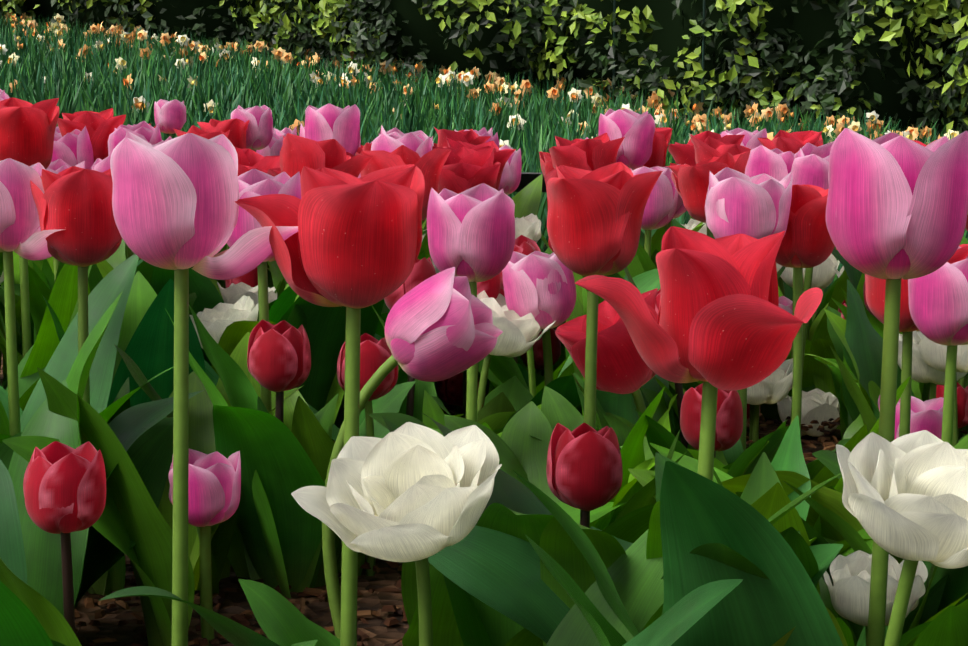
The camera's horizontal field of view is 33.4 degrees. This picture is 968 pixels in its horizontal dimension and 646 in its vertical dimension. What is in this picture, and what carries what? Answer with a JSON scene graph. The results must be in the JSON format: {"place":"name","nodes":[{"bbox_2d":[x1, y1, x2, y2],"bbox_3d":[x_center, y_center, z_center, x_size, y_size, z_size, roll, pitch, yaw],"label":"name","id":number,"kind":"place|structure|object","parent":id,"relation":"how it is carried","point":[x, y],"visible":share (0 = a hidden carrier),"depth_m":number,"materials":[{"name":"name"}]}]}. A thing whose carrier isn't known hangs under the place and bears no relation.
{"place":"outdoors","nodes":[
{"label":"outdoors","id":0,"kind":"place"},
{"bbox_2d":[0,243,840,645],"bbox_3d":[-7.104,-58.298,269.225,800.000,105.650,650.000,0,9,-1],"label":"ground","id":1,"kind":"structure","parent":0,"point":[378,631],"depth_m":1.47,"materials":[{"name":"brown soil"}]},
{"bbox_2d":[0,218,967,645],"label":"tulip leaves","id":2,"kind":"object","parent":1,"relation":"on","point":[762,544],"visible":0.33,"depth_m":1.30,"materials":[{"name":"green plant"}]},
{"bbox_2d":[0,0,967,142],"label":"hedge","id":3,"kind":"object","parent":1,"relation":"on","point":[520,27],"depth_m":10.03,"materials":[{"name":"green plant"}]},
{"bbox_2d":[74,408,966,645],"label":"bark chips","id":4,"kind":"object","parent":1,"relation":"on","point":[243,617],"visible":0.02,"depth_m":1.48,"materials":[{"name":"brown wood"}]},
{"bbox_2d":[514,172,546,191],"bbox_3d":[0.089,-0.184,3.774,0.125,0.340,0.062,2,9,12],"label":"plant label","id":5,"kind":"object","parent":1,"relation":"on","point":[527,178],"visible":0.27,"depth_m":3.74,"materials":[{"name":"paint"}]},
{"bbox_2d":[359,0,705,114],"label":"fence posts","id":6,"kind":"object","parent":1,"relation":"on","point":[703,46],"visible":0.17,"depth_m":9.81,"materials":[{"name":"paint"}]}
]}

